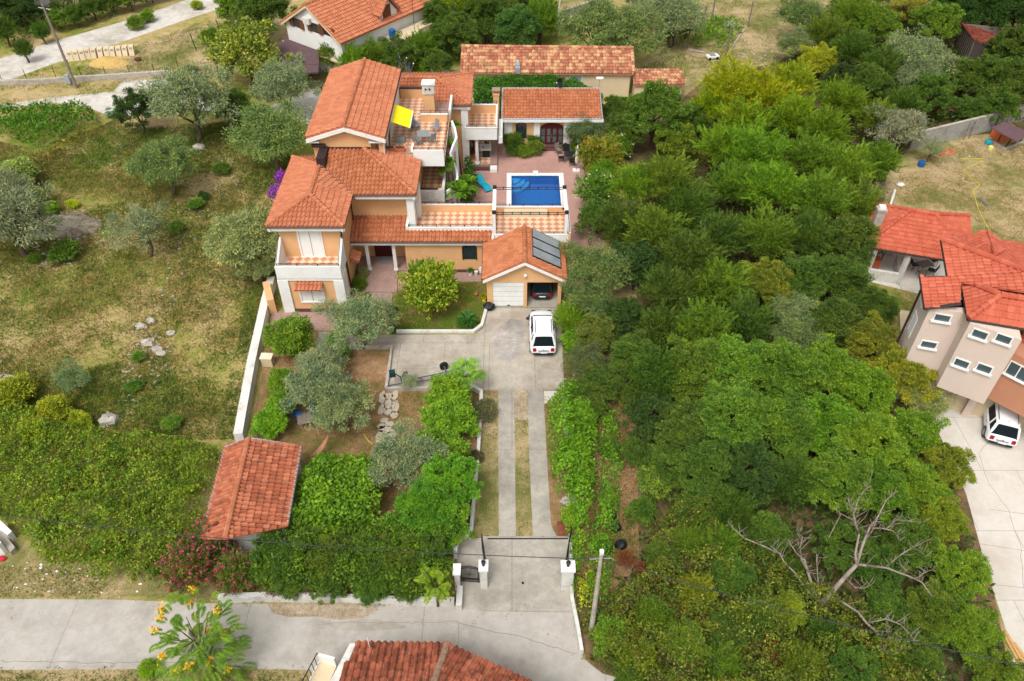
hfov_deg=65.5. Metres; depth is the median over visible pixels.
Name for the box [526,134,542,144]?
climbing shrub
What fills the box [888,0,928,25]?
dense tree
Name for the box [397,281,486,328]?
lawn grass
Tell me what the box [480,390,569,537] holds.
drive verge soil
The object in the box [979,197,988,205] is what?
log
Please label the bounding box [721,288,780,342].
upright tree
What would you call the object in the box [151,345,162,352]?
boulder
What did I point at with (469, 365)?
fan palm
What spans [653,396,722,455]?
broadleaf tree
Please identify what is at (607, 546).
bank shrub
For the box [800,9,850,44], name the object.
feathery tree
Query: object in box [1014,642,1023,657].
wooden plank
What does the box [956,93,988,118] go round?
dense tree
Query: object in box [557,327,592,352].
citrus tree
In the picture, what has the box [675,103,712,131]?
dense tree
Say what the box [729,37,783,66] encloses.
scattered stones
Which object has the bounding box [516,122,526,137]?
arched window
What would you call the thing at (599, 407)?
bank shrub
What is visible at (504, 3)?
broadleaf tree
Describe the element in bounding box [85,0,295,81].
dry field
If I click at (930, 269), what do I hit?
pavilion chair
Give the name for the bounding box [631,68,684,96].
barn annex
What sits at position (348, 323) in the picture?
olive tree
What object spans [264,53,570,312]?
villa
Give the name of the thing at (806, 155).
feathery tree
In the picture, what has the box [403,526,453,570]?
hedge bush
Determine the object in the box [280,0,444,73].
neighbour house
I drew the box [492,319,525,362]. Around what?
drive stain
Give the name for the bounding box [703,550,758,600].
scrub bush
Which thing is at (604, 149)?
photinia bush
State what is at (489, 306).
rubbish bag
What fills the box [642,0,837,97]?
back field
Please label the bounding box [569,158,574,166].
patio chair
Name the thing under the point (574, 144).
citrus tree
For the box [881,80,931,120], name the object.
feathery tree
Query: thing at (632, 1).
olive tree
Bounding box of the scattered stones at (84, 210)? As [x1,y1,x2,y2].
[34,209,85,265]
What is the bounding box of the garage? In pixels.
[481,224,567,307]
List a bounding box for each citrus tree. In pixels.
[247,403,289,439]
[261,311,316,356]
[263,388,295,414]
[265,366,293,394]
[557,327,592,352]
[570,138,586,153]
[573,194,620,242]
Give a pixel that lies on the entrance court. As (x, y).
(506, 579)
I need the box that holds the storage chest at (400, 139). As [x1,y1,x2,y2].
[395,136,405,143]
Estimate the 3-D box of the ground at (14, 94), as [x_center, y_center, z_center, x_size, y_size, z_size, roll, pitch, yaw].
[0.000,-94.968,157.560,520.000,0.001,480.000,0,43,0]
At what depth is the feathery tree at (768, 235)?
58.21 m
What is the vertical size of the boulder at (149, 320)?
0.463 m
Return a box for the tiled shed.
[200,436,302,558]
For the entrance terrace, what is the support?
on the ground at (14, 94)
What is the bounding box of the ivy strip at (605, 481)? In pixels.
[584,409,624,603]
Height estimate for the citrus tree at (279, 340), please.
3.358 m
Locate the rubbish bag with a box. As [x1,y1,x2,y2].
[483,302,494,310]
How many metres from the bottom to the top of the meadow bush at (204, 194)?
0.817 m
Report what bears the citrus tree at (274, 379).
on the garden soil at (310, 442)
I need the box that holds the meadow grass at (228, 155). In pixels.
[0,120,294,439]
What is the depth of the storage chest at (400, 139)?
62.99 m
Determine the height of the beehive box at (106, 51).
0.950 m
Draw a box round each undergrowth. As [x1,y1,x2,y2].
[0,0,147,43]
[319,0,611,74]
[579,0,1023,680]
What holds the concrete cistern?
on the ground at (14, 94)
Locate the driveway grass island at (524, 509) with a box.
[515,420,532,535]
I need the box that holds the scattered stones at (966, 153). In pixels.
[937,143,1016,169]
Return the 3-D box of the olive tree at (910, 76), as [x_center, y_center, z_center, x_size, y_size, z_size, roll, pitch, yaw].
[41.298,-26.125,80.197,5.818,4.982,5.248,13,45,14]
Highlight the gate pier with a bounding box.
[262,281,276,314]
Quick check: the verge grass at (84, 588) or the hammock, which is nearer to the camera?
the verge grass at (84, 588)
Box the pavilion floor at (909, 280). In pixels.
[871,251,944,292]
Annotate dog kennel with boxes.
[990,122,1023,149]
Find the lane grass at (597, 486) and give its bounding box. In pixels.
[544,396,639,581]
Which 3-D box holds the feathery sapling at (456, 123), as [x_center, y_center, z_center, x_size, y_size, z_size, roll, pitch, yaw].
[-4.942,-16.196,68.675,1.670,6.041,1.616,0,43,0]
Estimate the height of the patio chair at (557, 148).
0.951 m
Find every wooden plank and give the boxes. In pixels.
[1003,633,1020,666]
[1004,631,1022,662]
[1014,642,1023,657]
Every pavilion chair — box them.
[909,257,918,270]
[916,268,927,277]
[927,265,939,274]
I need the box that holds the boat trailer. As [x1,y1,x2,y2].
[388,362,456,386]
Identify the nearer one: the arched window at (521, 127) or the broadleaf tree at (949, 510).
the broadleaf tree at (949, 510)
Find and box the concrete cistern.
[34,0,51,12]
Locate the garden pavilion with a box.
[855,202,971,284]
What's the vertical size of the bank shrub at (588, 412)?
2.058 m
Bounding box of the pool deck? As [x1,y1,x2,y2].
[459,141,602,245]
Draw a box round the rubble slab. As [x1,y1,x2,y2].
[0,521,16,555]
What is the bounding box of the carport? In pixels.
[277,35,321,89]
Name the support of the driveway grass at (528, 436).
on the ground at (14, 94)
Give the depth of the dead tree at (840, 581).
38.95 m
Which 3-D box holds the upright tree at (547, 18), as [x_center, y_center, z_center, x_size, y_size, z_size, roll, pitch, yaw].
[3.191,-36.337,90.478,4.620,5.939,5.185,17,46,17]
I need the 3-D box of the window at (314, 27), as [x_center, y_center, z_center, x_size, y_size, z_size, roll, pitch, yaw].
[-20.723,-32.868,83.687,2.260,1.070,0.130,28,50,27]
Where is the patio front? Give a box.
[270,311,363,329]
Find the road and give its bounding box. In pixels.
[0,536,615,680]
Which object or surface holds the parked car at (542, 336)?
on the concrete yard at (425, 354)
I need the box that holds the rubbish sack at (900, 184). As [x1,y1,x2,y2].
[896,182,904,186]
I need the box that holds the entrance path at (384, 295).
[365,293,391,333]
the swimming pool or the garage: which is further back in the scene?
the swimming pool
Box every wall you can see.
[0,70,168,85]
[217,592,339,603]
[233,276,276,441]
[339,594,454,605]
[453,532,458,558]
[456,586,462,609]
[457,527,471,538]
[470,418,481,530]
[568,534,583,653]
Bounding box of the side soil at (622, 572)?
[570,392,638,595]
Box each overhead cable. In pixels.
[0,514,588,558]
[603,559,1023,666]
[603,561,728,680]
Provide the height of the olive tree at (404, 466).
3.847 m
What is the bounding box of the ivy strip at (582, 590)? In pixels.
[574,557,595,607]
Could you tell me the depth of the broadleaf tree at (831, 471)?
42.87 m
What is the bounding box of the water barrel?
[388,28,395,40]
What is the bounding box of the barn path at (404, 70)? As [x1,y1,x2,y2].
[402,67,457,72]
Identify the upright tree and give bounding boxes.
[0,11,18,47]
[10,38,34,62]
[29,18,50,44]
[316,41,335,67]
[334,39,372,66]
[404,256,445,282]
[522,0,560,44]
[550,300,589,331]
[587,158,617,177]
[624,339,681,401]
[633,297,687,355]
[671,295,738,355]
[702,519,742,559]
[711,482,760,536]
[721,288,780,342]
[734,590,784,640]
[769,451,819,509]
[774,552,808,590]
[801,616,846,651]
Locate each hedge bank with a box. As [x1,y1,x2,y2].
[0,97,97,143]
[21,121,104,169]
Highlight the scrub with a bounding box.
[579,498,944,680]
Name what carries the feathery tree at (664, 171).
on the wood floor at (641, 151)
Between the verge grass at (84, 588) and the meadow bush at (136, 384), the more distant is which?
the meadow bush at (136, 384)
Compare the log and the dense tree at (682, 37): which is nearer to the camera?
the log
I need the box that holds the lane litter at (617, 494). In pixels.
[571,396,639,595]
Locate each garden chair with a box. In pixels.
[411,116,419,129]
[411,134,421,146]
[428,133,436,143]
[430,118,438,132]
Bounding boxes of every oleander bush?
[155,536,218,602]
[174,515,238,573]
[210,542,258,597]
[262,581,285,597]
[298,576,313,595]
[569,168,625,210]
[604,126,633,162]
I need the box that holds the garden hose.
[960,158,987,227]
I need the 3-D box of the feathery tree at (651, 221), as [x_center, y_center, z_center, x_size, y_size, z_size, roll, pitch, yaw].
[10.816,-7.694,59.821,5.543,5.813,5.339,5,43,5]
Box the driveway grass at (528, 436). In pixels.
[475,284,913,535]
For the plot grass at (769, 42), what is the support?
on the back field at (749, 33)
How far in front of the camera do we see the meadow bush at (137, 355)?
53.86 m
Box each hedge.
[251,514,456,601]
[472,72,603,113]
[472,92,501,118]
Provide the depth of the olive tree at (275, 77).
76.47 m
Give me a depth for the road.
39.86 m
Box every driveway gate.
[481,534,485,559]
[565,526,571,559]
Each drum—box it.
[917,160,925,167]
[985,139,991,144]
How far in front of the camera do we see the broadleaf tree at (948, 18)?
87.86 m
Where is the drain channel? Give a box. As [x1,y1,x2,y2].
[488,538,567,538]
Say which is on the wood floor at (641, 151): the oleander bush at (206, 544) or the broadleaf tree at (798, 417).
the broadleaf tree at (798, 417)
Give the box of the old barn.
[460,44,634,96]
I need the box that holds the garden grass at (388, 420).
[325,381,476,527]
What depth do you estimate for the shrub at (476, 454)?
47.56 m
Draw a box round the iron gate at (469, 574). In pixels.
[460,566,478,582]
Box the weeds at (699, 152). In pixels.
[649,134,717,165]
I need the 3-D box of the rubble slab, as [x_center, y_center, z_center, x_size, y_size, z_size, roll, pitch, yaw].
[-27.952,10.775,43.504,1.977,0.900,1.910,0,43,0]
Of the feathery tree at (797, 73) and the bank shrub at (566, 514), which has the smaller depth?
the bank shrub at (566, 514)
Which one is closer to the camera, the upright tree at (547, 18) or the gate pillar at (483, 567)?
the gate pillar at (483, 567)
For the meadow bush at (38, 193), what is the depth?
67.20 m
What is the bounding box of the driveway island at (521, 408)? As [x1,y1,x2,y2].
[514,388,527,419]
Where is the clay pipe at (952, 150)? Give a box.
[939,147,955,155]
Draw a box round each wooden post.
[725,26,731,54]
[747,1,753,26]
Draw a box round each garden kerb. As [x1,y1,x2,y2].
[318,344,392,389]
[386,386,431,390]
[396,308,486,333]
[470,382,482,399]
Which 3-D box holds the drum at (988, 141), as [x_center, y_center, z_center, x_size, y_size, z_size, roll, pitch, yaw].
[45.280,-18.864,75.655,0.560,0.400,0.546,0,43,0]
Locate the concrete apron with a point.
(1003, 467)
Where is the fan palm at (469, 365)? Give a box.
[448,355,488,394]
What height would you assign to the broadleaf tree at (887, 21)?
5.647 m
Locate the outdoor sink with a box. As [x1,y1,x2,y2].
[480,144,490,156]
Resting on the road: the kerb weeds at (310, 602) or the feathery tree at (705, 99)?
the kerb weeds at (310, 602)
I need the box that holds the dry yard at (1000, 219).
[883,134,1023,242]
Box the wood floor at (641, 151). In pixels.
[563,7,1023,680]
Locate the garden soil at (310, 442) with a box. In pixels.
[202,330,479,600]
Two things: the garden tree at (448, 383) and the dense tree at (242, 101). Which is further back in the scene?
the dense tree at (242, 101)
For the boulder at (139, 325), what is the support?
on the ground at (14, 94)
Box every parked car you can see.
[526,310,557,354]
[531,282,552,298]
[981,402,1020,447]
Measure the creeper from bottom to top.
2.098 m
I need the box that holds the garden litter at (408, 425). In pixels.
[258,343,629,585]
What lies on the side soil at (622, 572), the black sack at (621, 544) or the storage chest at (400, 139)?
the black sack at (621, 544)
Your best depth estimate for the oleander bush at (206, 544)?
41.17 m
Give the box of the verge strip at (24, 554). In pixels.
[0,539,238,598]
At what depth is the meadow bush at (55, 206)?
66.59 m
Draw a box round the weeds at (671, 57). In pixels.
[641,49,688,75]
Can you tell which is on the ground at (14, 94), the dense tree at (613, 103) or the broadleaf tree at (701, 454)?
the dense tree at (613, 103)
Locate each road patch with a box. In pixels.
[267,603,377,619]
[318,619,407,630]
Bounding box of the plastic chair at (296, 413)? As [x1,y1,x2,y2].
[290,408,301,420]
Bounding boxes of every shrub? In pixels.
[0,370,39,406]
[15,413,51,446]
[32,393,74,422]
[67,409,94,429]
[137,657,160,680]
[195,26,216,43]
[322,331,345,348]
[329,343,350,360]
[351,275,367,290]
[356,267,370,276]
[407,55,429,72]
[469,449,484,461]
[472,397,496,425]
[503,131,524,147]
[506,142,518,155]
[516,144,530,157]
[525,140,544,155]
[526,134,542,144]
[557,433,590,458]
[559,506,585,527]
[564,467,593,496]
[565,398,597,430]
[582,394,610,425]
[589,532,611,553]
[596,436,619,460]
[596,488,618,509]
[618,381,648,410]
[620,435,653,468]
[622,494,658,526]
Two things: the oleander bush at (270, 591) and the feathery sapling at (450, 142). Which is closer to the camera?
the oleander bush at (270, 591)
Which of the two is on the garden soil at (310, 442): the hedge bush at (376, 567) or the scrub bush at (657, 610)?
the hedge bush at (376, 567)
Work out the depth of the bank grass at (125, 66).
87.94 m
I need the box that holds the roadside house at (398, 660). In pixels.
[302,638,531,680]
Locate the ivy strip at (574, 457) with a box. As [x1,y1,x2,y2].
[546,374,598,590]
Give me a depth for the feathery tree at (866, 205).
61.97 m
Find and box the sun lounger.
[477,174,492,191]
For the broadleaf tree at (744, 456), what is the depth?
43.61 m
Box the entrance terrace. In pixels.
[357,256,407,292]
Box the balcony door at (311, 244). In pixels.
[296,231,325,256]
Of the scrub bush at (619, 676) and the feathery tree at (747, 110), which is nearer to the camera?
the scrub bush at (619, 676)
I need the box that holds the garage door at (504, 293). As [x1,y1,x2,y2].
[493,282,523,305]
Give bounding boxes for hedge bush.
[243,533,291,586]
[270,563,312,601]
[278,526,326,575]
[303,531,353,582]
[306,565,355,605]
[342,532,394,586]
[349,572,390,607]
[372,530,423,584]
[389,565,425,604]
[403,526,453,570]
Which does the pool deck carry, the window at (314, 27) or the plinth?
the plinth
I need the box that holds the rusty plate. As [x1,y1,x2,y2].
[557,521,567,534]
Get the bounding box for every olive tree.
[0,163,35,196]
[0,166,63,257]
[48,356,91,392]
[49,0,73,4]
[94,200,171,256]
[123,134,199,195]
[133,62,240,141]
[200,201,279,268]
[219,94,314,170]
[232,247,274,283]
[246,51,323,115]
[278,351,355,413]
[293,338,349,380]
[304,377,376,432]
[311,288,402,355]
[366,416,450,489]
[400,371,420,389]
[554,277,615,318]
[556,0,639,45]
[557,238,635,302]
[560,338,610,377]
[561,111,607,143]
[588,1,669,55]
[624,0,661,10]
[636,0,712,48]
[762,287,818,333]
[770,309,826,349]
[771,0,836,33]
[774,25,816,61]
[853,181,893,220]
[862,103,930,146]
[874,22,943,85]
[893,56,950,90]
[897,35,966,82]
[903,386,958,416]
[915,135,950,161]
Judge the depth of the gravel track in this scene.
93.90 m
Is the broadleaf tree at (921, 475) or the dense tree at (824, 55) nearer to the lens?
the broadleaf tree at (921, 475)
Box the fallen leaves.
[361,545,572,655]
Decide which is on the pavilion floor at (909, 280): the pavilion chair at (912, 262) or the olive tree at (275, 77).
the pavilion chair at (912, 262)
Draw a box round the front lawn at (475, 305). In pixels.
[364,282,485,334]
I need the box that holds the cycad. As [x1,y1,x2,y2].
[455,310,478,329]
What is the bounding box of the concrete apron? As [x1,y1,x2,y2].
[932,408,1023,677]
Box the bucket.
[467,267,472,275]
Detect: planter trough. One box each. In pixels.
[385,146,393,150]
[395,146,404,152]
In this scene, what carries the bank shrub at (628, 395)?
on the side soil at (622, 572)
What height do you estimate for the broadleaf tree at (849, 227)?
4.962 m
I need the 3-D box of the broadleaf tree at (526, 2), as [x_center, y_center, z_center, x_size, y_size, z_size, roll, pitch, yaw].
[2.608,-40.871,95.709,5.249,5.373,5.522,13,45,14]
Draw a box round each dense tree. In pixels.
[43,8,67,30]
[63,3,88,27]
[78,0,105,20]
[98,0,122,13]
[111,87,160,131]
[214,86,253,126]
[215,20,240,36]
[423,47,453,72]
[493,3,543,44]
[562,377,592,403]
[574,312,616,351]
[581,361,626,402]
[600,112,645,149]
[602,94,632,121]
[603,296,644,338]
[607,328,661,381]
[609,237,662,290]
[621,387,676,445]
[639,445,684,495]
[653,119,697,157]
[665,15,693,45]
[673,488,723,533]
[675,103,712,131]
[743,509,792,558]
[757,105,797,143]
[797,41,837,75]
[808,517,871,573]
[820,62,856,83]
[848,62,894,98]
[864,587,911,632]
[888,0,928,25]
[910,72,961,115]
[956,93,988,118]
[979,86,1022,122]
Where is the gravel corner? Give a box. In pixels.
[544,391,555,403]
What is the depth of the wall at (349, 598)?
40.88 m
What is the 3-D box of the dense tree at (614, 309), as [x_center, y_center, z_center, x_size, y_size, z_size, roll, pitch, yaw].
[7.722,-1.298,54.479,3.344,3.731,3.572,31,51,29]
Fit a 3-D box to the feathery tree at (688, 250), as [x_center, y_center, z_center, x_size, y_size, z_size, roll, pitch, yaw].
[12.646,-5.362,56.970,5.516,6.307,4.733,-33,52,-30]
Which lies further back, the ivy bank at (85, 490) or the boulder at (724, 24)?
the boulder at (724, 24)
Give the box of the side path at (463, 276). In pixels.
[453,272,482,281]
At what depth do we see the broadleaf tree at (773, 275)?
54.96 m
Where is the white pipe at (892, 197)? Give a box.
[890,189,895,203]
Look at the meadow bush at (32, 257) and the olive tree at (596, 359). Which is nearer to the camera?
the olive tree at (596, 359)
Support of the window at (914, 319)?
in the apartment house at (963, 333)
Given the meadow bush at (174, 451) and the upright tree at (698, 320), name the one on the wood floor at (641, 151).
the upright tree at (698, 320)
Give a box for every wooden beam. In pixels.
[688,49,704,52]
[727,28,744,52]
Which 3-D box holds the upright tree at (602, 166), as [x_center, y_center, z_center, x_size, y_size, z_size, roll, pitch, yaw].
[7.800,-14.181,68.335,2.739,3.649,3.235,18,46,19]
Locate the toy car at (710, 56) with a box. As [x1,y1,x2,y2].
[705,53,719,60]
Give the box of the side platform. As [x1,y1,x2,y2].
[898,310,909,334]
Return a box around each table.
[297,412,313,430]
[417,130,429,144]
[564,151,575,163]
[913,259,934,272]
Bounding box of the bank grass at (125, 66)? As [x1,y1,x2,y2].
[0,19,244,106]
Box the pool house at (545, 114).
[492,77,603,150]
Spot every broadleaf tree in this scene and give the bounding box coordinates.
[0,0,37,26]
[1,0,42,31]
[118,0,143,11]
[213,0,262,30]
[231,0,297,43]
[376,30,419,69]
[419,0,457,48]
[426,11,481,61]
[457,0,507,44]
[482,0,521,16]
[521,0,551,9]
[619,78,692,149]
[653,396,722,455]
[656,333,734,403]
[675,436,738,500]
[689,379,781,453]
[698,331,781,397]
[722,438,786,508]
[736,256,794,309]
[737,388,819,461]
[744,336,828,406]
[779,250,837,300]
[779,391,864,456]
[794,332,858,397]
[799,296,863,347]
[802,436,879,514]
[808,251,874,306]
[818,212,881,266]
[828,360,897,417]
[829,408,909,469]
[840,452,926,525]
[844,309,900,368]
[845,535,905,594]
[849,3,904,47]
[857,286,900,323]
[868,341,945,405]
[872,509,940,571]
[877,406,950,470]
[886,457,953,512]
[886,620,946,680]
[901,578,967,637]
[908,0,965,41]
[913,493,971,544]
[921,442,977,488]
[929,542,993,602]
[935,597,1005,667]
[938,0,988,27]
[941,57,989,95]
[961,52,1023,97]
[963,0,1014,30]
[970,647,1023,680]
[983,23,1023,63]
[983,62,1023,101]
[985,0,1023,28]
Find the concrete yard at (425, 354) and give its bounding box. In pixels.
[318,308,563,389]
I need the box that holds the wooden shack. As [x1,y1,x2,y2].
[953,23,1001,62]
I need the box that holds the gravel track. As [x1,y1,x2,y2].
[0,0,218,78]
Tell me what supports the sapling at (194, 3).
on the gravel track
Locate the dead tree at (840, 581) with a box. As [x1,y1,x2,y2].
[727,471,936,655]
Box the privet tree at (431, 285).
[394,259,458,319]
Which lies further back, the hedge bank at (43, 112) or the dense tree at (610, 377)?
the hedge bank at (43, 112)
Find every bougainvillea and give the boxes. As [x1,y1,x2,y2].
[267,183,279,199]
[273,169,284,183]
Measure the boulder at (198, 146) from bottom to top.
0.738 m
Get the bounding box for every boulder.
[0,374,19,380]
[98,413,119,426]
[135,322,146,329]
[140,338,153,346]
[146,317,155,323]
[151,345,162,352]
[155,350,165,356]
[166,330,175,335]
[192,143,204,149]
[559,496,575,505]
[722,20,736,27]
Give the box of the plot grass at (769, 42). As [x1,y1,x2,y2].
[658,0,814,75]
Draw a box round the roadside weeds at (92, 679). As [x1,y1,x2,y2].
[0,668,290,680]
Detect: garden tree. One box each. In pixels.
[373,506,434,551]
[393,474,458,535]
[413,423,471,483]
[417,452,483,505]
[418,390,480,438]
[422,370,472,421]
[423,500,476,547]
[452,404,478,434]
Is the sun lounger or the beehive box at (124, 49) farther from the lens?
the beehive box at (124, 49)
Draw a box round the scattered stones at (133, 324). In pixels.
[101,323,170,427]
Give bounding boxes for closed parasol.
[573,145,579,171]
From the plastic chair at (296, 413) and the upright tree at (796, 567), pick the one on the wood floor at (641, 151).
the upright tree at (796, 567)
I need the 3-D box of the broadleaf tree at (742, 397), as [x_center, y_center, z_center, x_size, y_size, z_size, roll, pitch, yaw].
[12.944,4.837,46.833,5.200,5.179,4.943,22,47,22]
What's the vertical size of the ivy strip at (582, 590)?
1.019 m
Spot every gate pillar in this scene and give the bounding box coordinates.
[452,563,460,589]
[478,560,487,588]
[560,560,575,589]
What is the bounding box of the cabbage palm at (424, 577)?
[413,566,451,606]
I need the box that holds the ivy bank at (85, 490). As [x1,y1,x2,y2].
[0,395,220,582]
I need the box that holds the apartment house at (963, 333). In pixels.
[884,229,1023,428]
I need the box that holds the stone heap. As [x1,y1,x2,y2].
[24,214,104,239]
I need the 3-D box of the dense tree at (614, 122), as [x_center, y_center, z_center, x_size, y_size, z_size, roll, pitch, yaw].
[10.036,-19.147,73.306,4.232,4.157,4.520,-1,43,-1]
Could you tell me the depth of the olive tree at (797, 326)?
52.94 m
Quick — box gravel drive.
[2,79,321,123]
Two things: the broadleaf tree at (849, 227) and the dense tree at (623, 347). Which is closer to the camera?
the dense tree at (623, 347)
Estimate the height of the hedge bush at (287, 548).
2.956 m
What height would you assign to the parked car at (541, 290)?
1.575 m
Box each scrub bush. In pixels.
[588,610,630,665]
[614,660,649,680]
[615,637,658,676]
[632,593,678,632]
[642,541,678,576]
[656,616,705,664]
[669,521,709,559]
[675,571,718,617]
[700,640,745,680]
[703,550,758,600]
[704,609,752,654]
[767,589,808,631]
[777,638,827,680]
[825,640,882,680]
[867,629,911,675]
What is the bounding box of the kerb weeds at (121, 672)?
[0,664,293,672]
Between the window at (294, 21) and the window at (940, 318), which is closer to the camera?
the window at (940, 318)
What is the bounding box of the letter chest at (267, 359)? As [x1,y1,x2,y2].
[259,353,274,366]
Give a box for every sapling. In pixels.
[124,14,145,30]
[139,8,154,22]
[189,0,203,9]
[437,156,456,181]
[445,179,473,202]
[447,137,458,147]
[449,120,461,178]
[458,174,479,200]
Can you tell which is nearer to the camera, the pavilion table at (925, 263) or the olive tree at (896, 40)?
the pavilion table at (925, 263)
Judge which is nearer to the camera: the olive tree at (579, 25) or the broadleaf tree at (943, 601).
the broadleaf tree at (943, 601)
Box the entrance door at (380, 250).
[374,245,391,255]
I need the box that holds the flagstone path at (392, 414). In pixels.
[376,390,398,466]
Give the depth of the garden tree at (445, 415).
47.87 m
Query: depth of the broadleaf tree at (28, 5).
93.01 m
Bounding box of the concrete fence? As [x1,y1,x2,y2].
[909,104,1023,148]
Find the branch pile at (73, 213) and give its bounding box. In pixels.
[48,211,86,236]
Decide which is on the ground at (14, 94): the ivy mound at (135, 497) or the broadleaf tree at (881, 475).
the ivy mound at (135, 497)
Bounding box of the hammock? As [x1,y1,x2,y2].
[300,432,330,458]
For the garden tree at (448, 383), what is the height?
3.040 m
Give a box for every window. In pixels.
[289,17,303,29]
[299,288,324,302]
[307,21,322,35]
[318,24,333,37]
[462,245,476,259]
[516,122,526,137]
[569,75,582,81]
[907,310,917,337]
[917,339,938,351]
[930,312,952,324]
[950,357,970,371]
[967,328,989,342]
[972,362,993,377]
[991,332,1013,347]
[1002,360,1023,384]
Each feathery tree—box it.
[356,33,385,61]
[403,28,440,56]
[437,0,467,35]
[588,193,649,242]
[602,160,665,207]
[621,200,694,249]
[630,260,701,314]
[631,145,703,207]
[652,219,730,280]
[653,175,721,231]
[684,254,756,314]
[686,82,736,128]
[688,206,758,263]
[689,118,751,170]
[692,47,770,111]
[704,156,759,214]
[711,89,777,131]
[720,115,792,187]
[731,198,802,264]
[734,157,808,215]
[735,67,806,114]
[767,58,821,99]
[770,86,819,147]
[779,125,838,177]
[779,206,850,258]
[784,166,858,221]
[793,103,858,149]
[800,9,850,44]
[811,136,881,186]
[814,73,869,116]
[825,0,879,35]
[825,171,883,235]
[826,27,880,64]
[847,96,903,143]
[853,137,909,181]
[854,43,906,93]
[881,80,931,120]
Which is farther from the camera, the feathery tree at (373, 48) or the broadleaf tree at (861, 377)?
the feathery tree at (373, 48)
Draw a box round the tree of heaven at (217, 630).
[148,585,256,680]
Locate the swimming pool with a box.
[506,171,563,205]
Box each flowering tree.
[197,15,294,84]
[635,465,671,501]
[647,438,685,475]
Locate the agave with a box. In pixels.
[104,107,115,116]
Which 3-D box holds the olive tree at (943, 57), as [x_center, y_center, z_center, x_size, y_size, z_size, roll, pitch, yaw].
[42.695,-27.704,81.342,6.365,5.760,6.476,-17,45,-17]
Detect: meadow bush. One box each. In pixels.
[0,156,40,182]
[24,186,46,202]
[24,252,43,262]
[41,200,61,213]
[45,238,81,263]
[64,198,80,208]
[123,379,144,392]
[129,349,145,362]
[160,414,182,432]
[164,448,177,459]
[168,219,185,233]
[187,196,204,208]
[197,191,210,199]
[211,160,231,173]
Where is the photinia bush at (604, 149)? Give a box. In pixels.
[573,131,623,176]
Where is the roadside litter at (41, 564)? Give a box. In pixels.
[12,562,141,593]
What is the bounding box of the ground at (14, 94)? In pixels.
[0,0,1009,666]
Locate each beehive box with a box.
[66,50,73,61]
[71,49,79,60]
[78,48,85,60]
[83,47,91,58]
[90,47,97,58]
[96,46,103,57]
[103,46,109,55]
[108,46,116,56]
[115,45,122,56]
[121,45,128,55]
[127,44,135,55]
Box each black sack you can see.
[610,522,621,532]
[615,539,626,549]
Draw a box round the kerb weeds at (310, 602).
[230,601,413,607]
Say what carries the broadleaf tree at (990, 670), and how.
on the wood floor at (641, 151)
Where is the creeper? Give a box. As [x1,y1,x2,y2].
[460,155,477,202]
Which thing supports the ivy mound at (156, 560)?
on the ground at (14, 94)
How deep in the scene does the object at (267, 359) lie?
53.51 m
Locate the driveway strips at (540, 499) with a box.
[498,389,556,537]
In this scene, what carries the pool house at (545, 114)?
on the pool deck
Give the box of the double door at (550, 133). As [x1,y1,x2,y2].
[540,123,563,143]
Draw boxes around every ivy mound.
[32,512,63,541]
[51,466,85,495]
[90,529,126,559]
[97,439,127,466]
[129,485,168,513]
[141,542,170,576]
[173,468,200,494]
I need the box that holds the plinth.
[502,146,507,154]
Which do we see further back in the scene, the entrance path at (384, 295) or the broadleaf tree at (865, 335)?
the entrance path at (384, 295)
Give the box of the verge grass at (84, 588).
[0,565,307,680]
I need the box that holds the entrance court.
[457,537,571,612]
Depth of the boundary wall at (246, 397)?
52.56 m
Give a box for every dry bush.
[616,548,635,569]
[632,559,666,589]
[754,638,789,674]
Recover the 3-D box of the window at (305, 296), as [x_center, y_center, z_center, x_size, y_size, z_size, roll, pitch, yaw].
[-14.275,-3.215,56.894,1.790,1.340,0.096,0,43,0]
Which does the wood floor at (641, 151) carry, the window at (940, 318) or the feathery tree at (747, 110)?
the feathery tree at (747, 110)
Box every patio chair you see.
[554,142,562,151]
[564,144,569,150]
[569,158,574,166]
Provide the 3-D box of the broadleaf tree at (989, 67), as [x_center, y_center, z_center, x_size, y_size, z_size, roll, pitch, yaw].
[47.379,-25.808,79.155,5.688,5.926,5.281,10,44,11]
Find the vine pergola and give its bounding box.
[289,450,384,535]
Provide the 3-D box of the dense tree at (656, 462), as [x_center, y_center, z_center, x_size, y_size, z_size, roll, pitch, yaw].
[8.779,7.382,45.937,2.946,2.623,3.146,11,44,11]
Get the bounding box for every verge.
[0,669,312,680]
[473,394,498,536]
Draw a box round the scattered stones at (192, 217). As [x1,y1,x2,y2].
[156,149,236,313]
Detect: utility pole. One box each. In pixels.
[38,2,77,88]
[589,549,611,630]
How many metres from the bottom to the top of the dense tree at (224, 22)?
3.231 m

